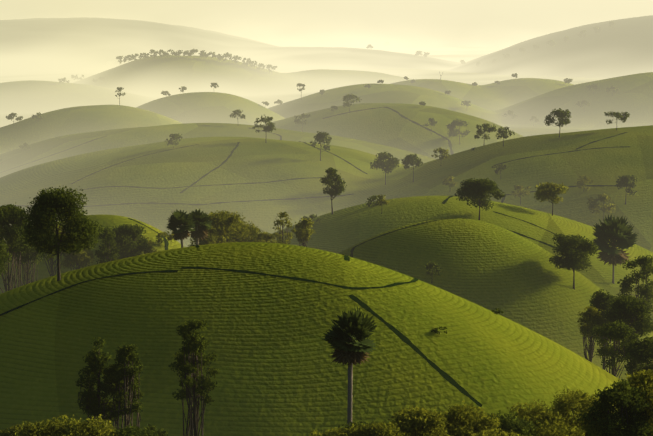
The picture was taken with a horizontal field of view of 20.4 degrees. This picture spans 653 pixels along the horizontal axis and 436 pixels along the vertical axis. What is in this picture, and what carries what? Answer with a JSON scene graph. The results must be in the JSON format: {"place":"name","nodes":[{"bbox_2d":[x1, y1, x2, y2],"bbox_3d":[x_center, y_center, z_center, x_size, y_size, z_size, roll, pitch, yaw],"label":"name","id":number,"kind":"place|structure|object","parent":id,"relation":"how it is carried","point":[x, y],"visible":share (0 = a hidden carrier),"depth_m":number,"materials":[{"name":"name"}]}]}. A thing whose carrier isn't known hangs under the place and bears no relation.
{"place":"outdoors","nodes":[
{"label":"outdoors","id":0,"kind":"place"},
{"bbox_2d":[0,0,652,435],"bbox_3d":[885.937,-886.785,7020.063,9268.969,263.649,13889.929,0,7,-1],"label":"hills","id":1,"kind":"structure","parent":0,"point":[282,372],"depth_m":667.72,"materials":[{"name":"green plant"}]},
{"bbox_2d":[0,239,11,276],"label":"tree","id":2,"kind":"object","parent":1,"relation":"on","point":[4,255],"visible":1,"depth_m":345.13,"materials":[{"name":"green plant"}]},
{"bbox_2d":[0,424,21,435],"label":"bush","id":3,"kind":"object","parent":1,"relation":"on","point":[11,431],"visible":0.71,"depth_m":199.20,"materials":[{"name":"green plant"}]},
{"bbox_2d":[5,113,22,121],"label":"tree","id":4,"kind":"object","parent":1,"relation":"on","point":[11,116],"visible":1,"depth_m":985.62,"materials":[{"name":"green plant"}]},
{"bbox_2d":[0,202,34,292],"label":"tree","id":5,"kind":"object","parent":1,"relation":"on","point":[10,214],"visible":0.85,"depth_m":373.35,"materials":[{"name":"green plant"}]},
{"bbox_2d":[19,142,29,148],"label":"tree","id":6,"kind":"object","parent":1,"relation":"on","point":[26,145],"visible":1,"depth_m":860.96,"materials":[{"name":"green plant"}]},
{"bbox_2d":[10,238,46,285],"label":"tree","id":7,"kind":"object","parent":1,"relation":"on","point":[25,258],"visible":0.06,"depth_m":396.57,"materials":[{"name":"green plant"}]},
{"bbox_2d":[16,419,54,435],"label":"bush","id":8,"kind":"object","parent":1,"relation":"on","point":[41,429],"visible":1,"depth_m":185.30,"materials":[{"name":"green plant"}]},
{"bbox_2d":[31,112,42,119],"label":"tree","id":9,"kind":"object","parent":1,"relation":"on","point":[38,117],"visible":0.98,"depth_m":987.81,"materials":[{"name":"green plant"}]},
{"bbox_2d":[43,223,68,276],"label":"tree","id":10,"kind":"object","parent":1,"relation":"on","point":[51,263],"visible":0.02,"depth_m":417.58,"materials":[{"name":"green plant"}]},
{"bbox_2d":[16,186,106,280],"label":"tree","id":11,"kind":"object","parent":1,"relation":"on","point":[48,208],"visible":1,"depth_m":299.25,"materials":[{"name":"green plant"}]},
{"bbox_2d":[60,245,94,270],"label":"bush","id":12,"kind":"object","parent":1,"relation":"on","point":[78,259],"visible":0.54,"depth_m":417.77,"materials":[{"name":"green plant"}]},
{"bbox_2d":[71,75,83,79],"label":"tree","id":13,"kind":"object","parent":1,"relation":"on","point":[75,77],"visible":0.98,"depth_m":1710.88,"materials":[{"name":"green plant"}]},
{"bbox_2d":[44,414,114,435],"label":"bush","id":14,"kind":"object","parent":1,"relation":"on","point":[77,427],"visible":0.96,"depth_m":185.56,"materials":[{"name":"green plant"}]},
{"bbox_2d":[75,337,121,428],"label":"tree","id":15,"kind":"object","parent":1,"relation":"on","point":[94,405],"visible":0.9,"depth_m":215.12,"materials":[{"name":"green plant"}]},
{"bbox_2d":[92,77,105,83],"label":"tree","id":16,"kind":"object","parent":1,"relation":"on","point":[99,78],"visible":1,"depth_m":1676.60,"materials":[{"name":"green plant"}]},
{"bbox_2d":[94,226,120,263],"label":"tree","id":17,"kind":"object","parent":1,"relation":"on","point":[110,253],"visible":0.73,"depth_m":399.13,"materials":[{"name":"green plant"}]},
{"bbox_2d":[115,87,124,105],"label":"tree","id":18,"kind":"object","parent":1,"relation":"on","point":[119,89],"visible":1,"depth_m":1012.08,"materials":[{"name":"green plant"}]},
{"bbox_2d":[105,344,144,429],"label":"tree","id":19,"kind":"object","parent":1,"relation":"on","point":[127,355],"visible":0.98,"depth_m":213.73,"materials":[{"name":"green plant"}]},
{"bbox_2d":[123,55,132,61],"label":"tree","id":20,"kind":"object","parent":1,"relation":"on","point":[127,57],"visible":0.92,"depth_m":1720.87,"materials":[{"name":"green plant"}]},
{"bbox_2d":[110,224,149,258],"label":"bush","id":21,"kind":"object","parent":1,"relation":"on","point":[129,246],"visible":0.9,"depth_m":423.29,"materials":[{"name":"green plant"}]},
{"bbox_2d":[111,425,158,435],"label":"bush","id":22,"kind":"object","parent":1,"relation":"on","point":[134,430],"visible":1,"depth_m":187.30,"materials":[{"name":"green plant"}]},
{"bbox_2d":[131,53,140,61],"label":"tree","id":23,"kind":"object","parent":1,"relation":"on","point":[133,56],"visible":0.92,"depth_m":1719.60,"materials":[{"name":"green plant"}]},
{"bbox_2d":[129,236,156,256],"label":"tree","id":24,"kind":"object","parent":1,"relation":"on","point":[149,250],"visible":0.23,"depth_m":429.22,"materials":[{"name":"green plant"}]},
{"bbox_2d":[139,53,148,58],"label":"tree","id":25,"kind":"object","parent":1,"relation":"on","point":[141,55],"visible":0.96,"depth_m":1717.45,"materials":[{"name":"green plant"}]},
{"bbox_2d":[146,49,159,57],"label":"tree","id":26,"kind":"object","parent":1,"relation":"on","point":[154,55],"visible":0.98,"depth_m":1714.78,"materials":[{"name":"green plant"}]},
{"bbox_2d":[144,423,167,435],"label":"bush","id":27,"kind":"object","parent":1,"relation":"on","point":[161,432],"visible":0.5,"depth_m":212.67,"materials":[{"name":"green plant"}]},
{"bbox_2d":[156,49,167,58],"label":"tree","id":28,"kind":"object","parent":1,"relation":"on","point":[162,52],"visible":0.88,"depth_m":1713.55,"materials":[{"name":"green plant"}]},
{"bbox_2d":[156,231,174,246],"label":"tree","id":29,"kind":"object","parent":1,"relation":"on","point":[168,237],"visible":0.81,"depth_m":440.17,"materials":[{"name":"green plant"}]},
{"bbox_2d":[163,49,174,56],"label":"tree","id":30,"kind":"object","parent":1,"relation":"on","point":[168,55],"visible":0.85,"depth_m":1712.36,"materials":[{"name":"green plant"}]},
{"bbox_2d":[165,133,182,147],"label":"tree","id":31,"kind":"object","parent":1,"relation":"on","point":[176,137],"visible":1,"depth_m":740.32,"materials":[{"name":"green plant"}]},
{"bbox_2d":[174,50,182,56],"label":"tree","id":32,"kind":"object","parent":1,"relation":"on","point":[176,53],"visible":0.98,"depth_m":1712.08,"materials":[{"name":"green plant"}]},
{"bbox_2d":[166,209,196,247],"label":"palm","id":33,"kind":"object","parent":1,"relation":"on","point":[183,221],"visible":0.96,"depth_m":400.51,"materials":[{"name":"green plant"}]},
{"bbox_2d":[183,50,190,57],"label":"tree","id":34,"kind":"object","parent":1,"relation":"on","point":[187,52],"visible":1,"depth_m":1714.19,"materials":[{"name":"green plant"}]},
{"bbox_2d":[189,49,197,54],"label":"tree","id":35,"kind":"object","parent":1,"relation":"on","point":[192,51],"visible":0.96,"depth_m":1716.12,"materials":[{"name":"green plant"}]},
{"bbox_2d":[168,319,219,435],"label":"tree","id":36,"kind":"object","parent":1,"relation":"on","point":[196,350],"visible":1,"depth_m":211.76,"materials":[{"name":"green plant"}]},
{"bbox_2d":[190,209,212,244],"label":"tree","id":37,"kind":"object","parent":1,"relation":"on","point":[202,225],"visible":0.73,"depth_m":411.03,"materials":[{"name":"green plant"}]},
{"bbox_2d":[198,50,207,57],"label":"tree","id":38,"kind":"object","parent":1,"relation":"on","point":[202,53],"visible":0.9,"depth_m":1718.80,"materials":[{"name":"green plant"}]},
{"bbox_2d":[188,223,227,246],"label":"bush","id":39,"kind":"object","parent":1,"relation":"on","point":[212,236],"visible":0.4,"depth_m":425.53,"materials":[{"name":"green plant"}]},
{"bbox_2d":[190,209,250,244],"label":"tree","id":40,"kind":"object","parent":1,"relation":"on","point":[225,221],"visible":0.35,"depth_m":430.29,"materials":[{"name":"green plant"}]},
{"bbox_2d":[222,52,231,60],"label":"tree","id":41,"kind":"object","parent":1,"relation":"on","point":[226,55],"visible":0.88,"depth_m":1712.86,"materials":[{"name":"green plant"}]},
{"bbox_2d":[230,55,241,62],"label":"tree","id":42,"kind":"object","parent":1,"relation":"on","point":[234,57],"visible":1,"depth_m":1714.96,"materials":[{"name":"green plant"}]},
{"bbox_2d":[229,110,245,118],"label":"tree","id":43,"kind":"object","parent":1,"relation":"on","point":[237,112],"visible":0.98,"depth_m":876.52,"materials":[{"name":"green plant"}]},
{"bbox_2d":[242,58,250,66],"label":"tree","id":44,"kind":"object","parent":1,"relation":"on","point":[246,63],"visible":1,"depth_m":1713.14,"materials":[{"name":"green plant"}]},
{"bbox_2d":[231,220,264,241],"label":"bush","id":45,"kind":"object","parent":1,"relation":"on","point":[254,233],"visible":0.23,"depth_m":440.75,"materials":[{"name":"green plant"}]},
{"bbox_2d":[248,61,256,66],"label":"tree","id":46,"kind":"object","parent":1,"relation":"on","point":[251,63],"visible":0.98,"depth_m":1715.17,"materials":[{"name":"green plant"}]},
{"bbox_2d":[257,63,264,69],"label":"tree","id":47,"kind":"object","parent":1,"relation":"on","point":[260,65],"visible":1,"depth_m":1713.25,"materials":[{"name":"green plant"}]},
{"bbox_2d":[252,115,275,142],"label":"tree","id":48,"kind":"object","parent":1,"relation":"on","point":[270,127],"visible":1,"depth_m":753.20,"materials":[{"name":"green plant"}]},
{"bbox_2d":[253,232,277,242],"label":"bush","id":49,"kind":"object","parent":1,"relation":"on","point":[266,237],"visible":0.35,"depth_m":441.61,"materials":[{"name":"green plant"}]},
{"bbox_2d":[266,64,276,73],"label":"tree","id":50,"kind":"object","parent":1,"relation":"on","point":[268,66],"visible":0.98,"depth_m":1713.07,"materials":[{"name":"green plant"}]},
{"bbox_2d":[273,211,295,243],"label":"tree","id":51,"kind":"object","parent":1,"relation":"on","point":[281,235],"visible":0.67,"depth_m":452.82,"materials":[{"name":"green plant"}]},
{"bbox_2d":[296,83,304,93],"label":"tree","id":52,"kind":"object","parent":1,"relation":"on","point":[299,85],"visible":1,"depth_m":1257.93,"materials":[{"name":"green plant"}]},
{"bbox_2d":[294,113,309,131],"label":"tree","id":53,"kind":"object","parent":1,"relation":"on","point":[304,116],"visible":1,"depth_m":980.10,"materials":[{"name":"green plant"}]},
{"bbox_2d":[291,218,315,246],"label":"tree","id":54,"kind":"object","parent":1,"relation":"on","point":[303,233],"visible":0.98,"depth_m":462.69,"materials":[{"name":"green plant"}]},
{"bbox_2d":[301,214,320,225],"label":"tree","id":55,"kind":"object","parent":1,"relation":"on","point":[312,216],"visible":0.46,"depth_m":524.27,"materials":[{"name":"green plant"}]},
{"bbox_2d":[0,107,629,406],"bbox_3d":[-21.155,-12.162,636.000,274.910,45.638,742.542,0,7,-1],"label":"field paths","id":56,"kind":"structure","parent":1,"relation":"on","point":[442,373],"depth_m":446.27,"materials":[{"name":"soil"}]},
{"bbox_2d":[310,131,331,160],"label":"tree","id":57,"kind":"object","parent":1,"relation":"on","point":[321,137],"visible":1,"depth_m":715.85,"materials":[{"name":"green plant"}]},
{"bbox_2d":[309,427,348,435],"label":"bush","id":58,"kind":"object","parent":1,"relation":"on","point":[337,432],"visible":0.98,"depth_m":203.68,"materials":[{"name":"green plant"}]},
{"bbox_2d":[320,167,346,213],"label":"tree","id":59,"kind":"object","parent":1,"relation":"on","point":[335,185],"visible":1,"depth_m":529.93,"materials":[{"name":"green plant"}]},
{"bbox_2d":[323,305,377,425],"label":"palm","id":60,"kind":"object","parent":1,"relation":"on","point":[348,333],"visible":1,"depth_m":217.68,"materials":[{"name":"green plant"}]},
{"bbox_2d":[342,93,361,112],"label":"tree","id":61,"kind":"object","parent":1,"relation":"on","point":[346,99],"visible":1,"depth_m":995.25,"materials":[{"name":"green plant"}]},
{"bbox_2d":[338,419,372,435],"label":"bush","id":62,"kind":"object","parent":1,"relation":"on","point":[351,424],"visible":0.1,"depth_m":209.35,"materials":[{"name":"green plant"}]},
{"bbox_2d":[366,195,382,206],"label":"tree","id":63,"kind":"object","parent":1,"relation":"on","point":[373,198],"visible":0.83,"depth_m":526.47,"materials":[{"name":"green plant"}]},
{"bbox_2d":[348,420,410,435],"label":"bush","id":64,"kind":"object","parent":1,"relation":"on","point":[371,429],"visible":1,"depth_m":202.54,"materials":[{"name":"green plant"}]},
{"bbox_2d":[376,194,388,213],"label":"tree","id":65,"kind":"object","parent":1,"relation":"on","point":[381,199],"visible":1,"depth_m":517.04,"materials":[{"name":"green plant"}]},
{"bbox_2d":[370,152,399,184],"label":"tree","id":66,"kind":"object","parent":1,"relation":"on","point":[389,164],"visible":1,"depth_m":682.95,"materials":[{"name":"green plant"}]},
{"bbox_2d":[401,154,422,181],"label":"tree","id":67,"kind":"object","parent":1,"relation":"on","point":[410,159],"visible":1,"depth_m":677.66,"materials":[{"name":"green plant"}]},
{"bbox_2d":[388,406,448,435],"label":"bush","id":68,"kind":"object","parent":1,"relation":"on","point":[417,421],"visible":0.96,"depth_m":206.33,"materials":[{"name":"green plant"}]},
{"bbox_2d":[423,118,436,133],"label":"tree","id":69,"kind":"object","parent":1,"relation":"on","point":[432,122],"visible":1,"depth_m":971.31,"materials":[{"name":"green plant"}]},
{"bbox_2d":[424,260,441,282],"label":"tree","id":70,"kind":"object","parent":1,"relation":"on","point":[430,265],"visible":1,"depth_m":448.47,"materials":[{"name":"green plant"}]},
{"bbox_2d":[430,326,446,334],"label":"bush","id":71,"kind":"object","parent":1,"relation":"on","point":[437,331],"visible":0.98,"depth_m":278.90,"materials":[{"name":"green plant"}]},
{"bbox_2d":[431,148,449,158],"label":"tree","id":72,"kind":"object","parent":1,"relation":"on","point":[445,152],"visible":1,"depth_m":692.19,"materials":[{"name":"green plant"}]},
{"bbox_2d":[443,175,457,186],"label":"tree","id":73,"kind":"object","parent":1,"relation":"on","point":[451,178],"visible":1,"depth_m":649.90,"materials":[{"name":"green plant"}]},
{"bbox_2d":[446,119,469,143],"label":"tree","id":74,"kind":"object","parent":1,"relation":"on","point":[451,127],"visible":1,"depth_m":965.38,"materials":[{"name":"green plant"}]},
{"bbox_2d":[461,100,470,105],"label":"tree","id":75,"kind":"object","parent":1,"relation":"on","point":[466,103],"visible":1,"depth_m":1242.64,"materials":[{"name":"green plant"}]},
{"bbox_2d":[434,401,500,435],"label":"bush","id":76,"kind":"object","parent":1,"relation":"on","point":[460,421],"visible":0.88,"depth_m":210.61,"materials":[{"name":"green plant"}]},
{"bbox_2d":[454,178,505,219],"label":"tree","id":77,"kind":"object","parent":1,"relation":"on","point":[475,189],"visible":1,"depth_m":510.58,"materials":[{"name":"green plant"}]},
{"bbox_2d":[474,123,496,138],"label":"tree","id":78,"kind":"object","parent":1,"relation":"on","point":[486,126],"visible":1,"depth_m":714.17,"materials":[{"name":"green plant"}]},
{"bbox_2d":[469,426,523,435],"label":"bush","id":79,"kind":"object","parent":1,"relation":"on","point":[487,432],"visible":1,"depth_m":206.61,"materials":[{"name":"green plant"}]},
{"bbox_2d":[492,308,503,313],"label":"bush","id":80,"kind":"object","parent":1,"relation":"on","point":[498,310],"visible":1,"depth_m":299.56,"materials":[{"name":"green plant"}]},
{"bbox_2d":[492,164,506,174],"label":"tree","id":81,"kind":"object","parent":1,"relation":"on","point":[501,167],"visible":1,"depth_m":652.83,"materials":[{"name":"green plant"}]},
{"bbox_2d":[495,126,514,145],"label":"tree","id":82,"kind":"object","parent":1,"relation":"on","point":[503,132],"visible":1,"depth_m":696.83,"materials":[{"name":"green plant"}]},
{"bbox_2d":[503,110,517,118],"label":"tree","id":83,"kind":"object","parent":1,"relation":"on","point":[510,112],"visible":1,"depth_m":1232.22,"materials":[{"name":"green plant"}]},
{"bbox_2d":[483,410,540,435],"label":"bush","id":84,"kind":"object","parent":1,"relation":"on","point":[522,428],"visible":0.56,"depth_m":213.77,"materials":[{"name":"green plant"}]},
{"bbox_2d":[510,185,530,203],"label":"tree","id":85,"kind":"object","parent":1,"relation":"on","point":[520,192],"visible":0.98,"depth_m":628.41,"materials":[{"name":"green plant"}]},
{"bbox_2d":[506,398,572,434],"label":"bush","id":86,"kind":"object","parent":1,"relation":"on","point":[541,414],"visible":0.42,"depth_m":217.77,"materials":[{"name":"green plant"}]},
{"bbox_2d":[534,182,568,215],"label":"tree","id":87,"kind":"object","parent":1,"relation":"on","point":[548,190],"visible":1,"depth_m":532.96,"materials":[{"name":"green plant"}]},
{"bbox_2d":[546,39,556,48],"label":"tree","id":88,"kind":"object","parent":1,"relation":"on","point":[551,44],"visible":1,"depth_m":2118.32,"materials":[{"name":"green plant"}]},
{"bbox_2d":[544,108,570,136],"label":"tree","id":89,"kind":"object","parent":1,"relation":"on","point":[560,114],"visible":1,"depth_m":692.87,"materials":[{"name":"green plant"}]},
{"bbox_2d":[533,421,585,435],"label":"bush","id":90,"kind":"object","parent":1,"relation":"on","point":[550,430],"visible":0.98,"depth_m":209.74,"materials":[{"name":"green plant"}]},
{"bbox_2d":[564,78,572,85],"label":"tree","id":91,"kind":"object","parent":1,"relation":"on","point":[567,80],"visible":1,"depth_m":1448.54,"materials":[{"name":"green plant"}]},
{"bbox_2d":[549,233,598,289],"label":"tree","id":92,"kind":"object","parent":1,"relation":"on","point":[573,250],"visible":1,"depth_m":455.25,"materials":[{"name":"green plant"}]},
{"bbox_2d":[550,386,598,435],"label":"bush","id":93,"kind":"object","parent":1,"relation":"on","point":[571,401],"visible":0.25,"depth_m":221.53,"materials":[{"name":"green plant"}]},
{"bbox_2d":[577,30,586,37],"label":"tree","id":94,"kind":"object","parent":1,"relation":"on","point":[583,32],"visible":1,"depth_m":2108.90,"materials":[{"name":"green plant"}]},
{"bbox_2d":[575,100,589,107],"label":"tree","id":95,"kind":"object","parent":1,"relation":"on","point":[584,102],"visible":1,"depth_m":1223.63,"materials":[{"name":"green plant"}]},
{"bbox_2d":[575,175,593,190],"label":"tree","id":96,"kind":"object","parent":1,"relation":"on","point":[583,181],"visible":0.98,"depth_m":629.66,"materials":[{"name":"green plant"}]},
{"bbox_2d":[577,306,606,361],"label":"tree","id":97,"kind":"object","parent":1,"relation":"on","point":[592,320],"visible":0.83,"depth_m":381.21,"materials":[{"name":"green plant"}]},
{"bbox_2d":[586,84,599,92],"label":"tree","id":98,"kind":"object","parent":1,"relation":"on","point":[593,86],"visible":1,"depth_m":1245.87,"materials":[{"name":"green plant"}]},
{"bbox_2d":[587,193,616,219],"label":"tree","id":99,"kind":"object","parent":1,"relation":"on","point":[594,205],"visible":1,"depth_m":606.96,"materials":[{"name":"green plant"}]},
{"bbox_2d":[589,288,616,369],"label":"tree","id":100,"kind":"object","parent":1,"relation":"on","point":[601,301],"visible":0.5,"depth_m":399.90,"materials":[{"name":"green plant"}]},
{"bbox_2d":[606,86,619,95],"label":"tree","id":101,"kind":"object","parent":1,"relation":"on","point":[613,87],"visible":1,"depth_m":1235.27,"materials":[{"name":"green plant"}]},
{"bbox_2d":[574,377,652,435],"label":"tree","id":102,"kind":"object","parent":1,"relation":"on","point":[623,395],"visible":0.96,"depth_m":195.82,"materials":[{"name":"green plant"}]},
{"bbox_2d":[592,213,637,283],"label":"palm","id":103,"kind":"object","parent":1,"relation":"on","point":[613,230],"visible":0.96,"depth_m":493.89,"materials":[{"name":"green plant"}]},
{"bbox_2d":[590,320,639,378],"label":"tree","id":104,"kind":"object","parent":1,"relation":"on","point":[617,332],"visible":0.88,"depth_m":350.19,"materials":[{"name":"green plant"}]},
{"bbox_2d":[604,111,629,129],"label":"tree","id":105,"kind":"object","parent":1,"relation":"on","point":[623,117],"visible":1,"depth_m":701.18,"materials":[{"name":"green plant"}]},
{"bbox_2d":[600,294,652,378],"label":"tree","id":106,"kind":"object","parent":1,"relation":"on","point":[630,311],"visible":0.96,"depth_m":379.05,"materials":[{"name":"green plant"}]},
{"bbox_2d":[616,175,637,203],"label":"tree","id":107,"kind":"object","parent":1,"relation":"on","point":[625,180],"visible":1,"depth_m":616.34,"materials":[{"name":"green plant"}]},
{"bbox_2d":[616,255,652,367],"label":"tree","id":108,"kind":"object","parent":1,"relation":"on","point":[645,264],"visible":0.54,"depth_m":428.13,"materials":[{"name":"green plant"}]},
{"bbox_2d":[616,369,652,435],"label":"bush","id":109,"kind":"object","parent":1,"relation":"on","point":[643,382],"visible":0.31,"depth_m":198.65,"materials":[{"name":"green plant"}]},
{"bbox_2d":[622,336,652,378],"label":"tree","id":110,"kind":"object","parent":1,"relation":"on","point":[640,353],"visible":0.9,"depth_m":320.03,"materials":[{"name":"green plant"}]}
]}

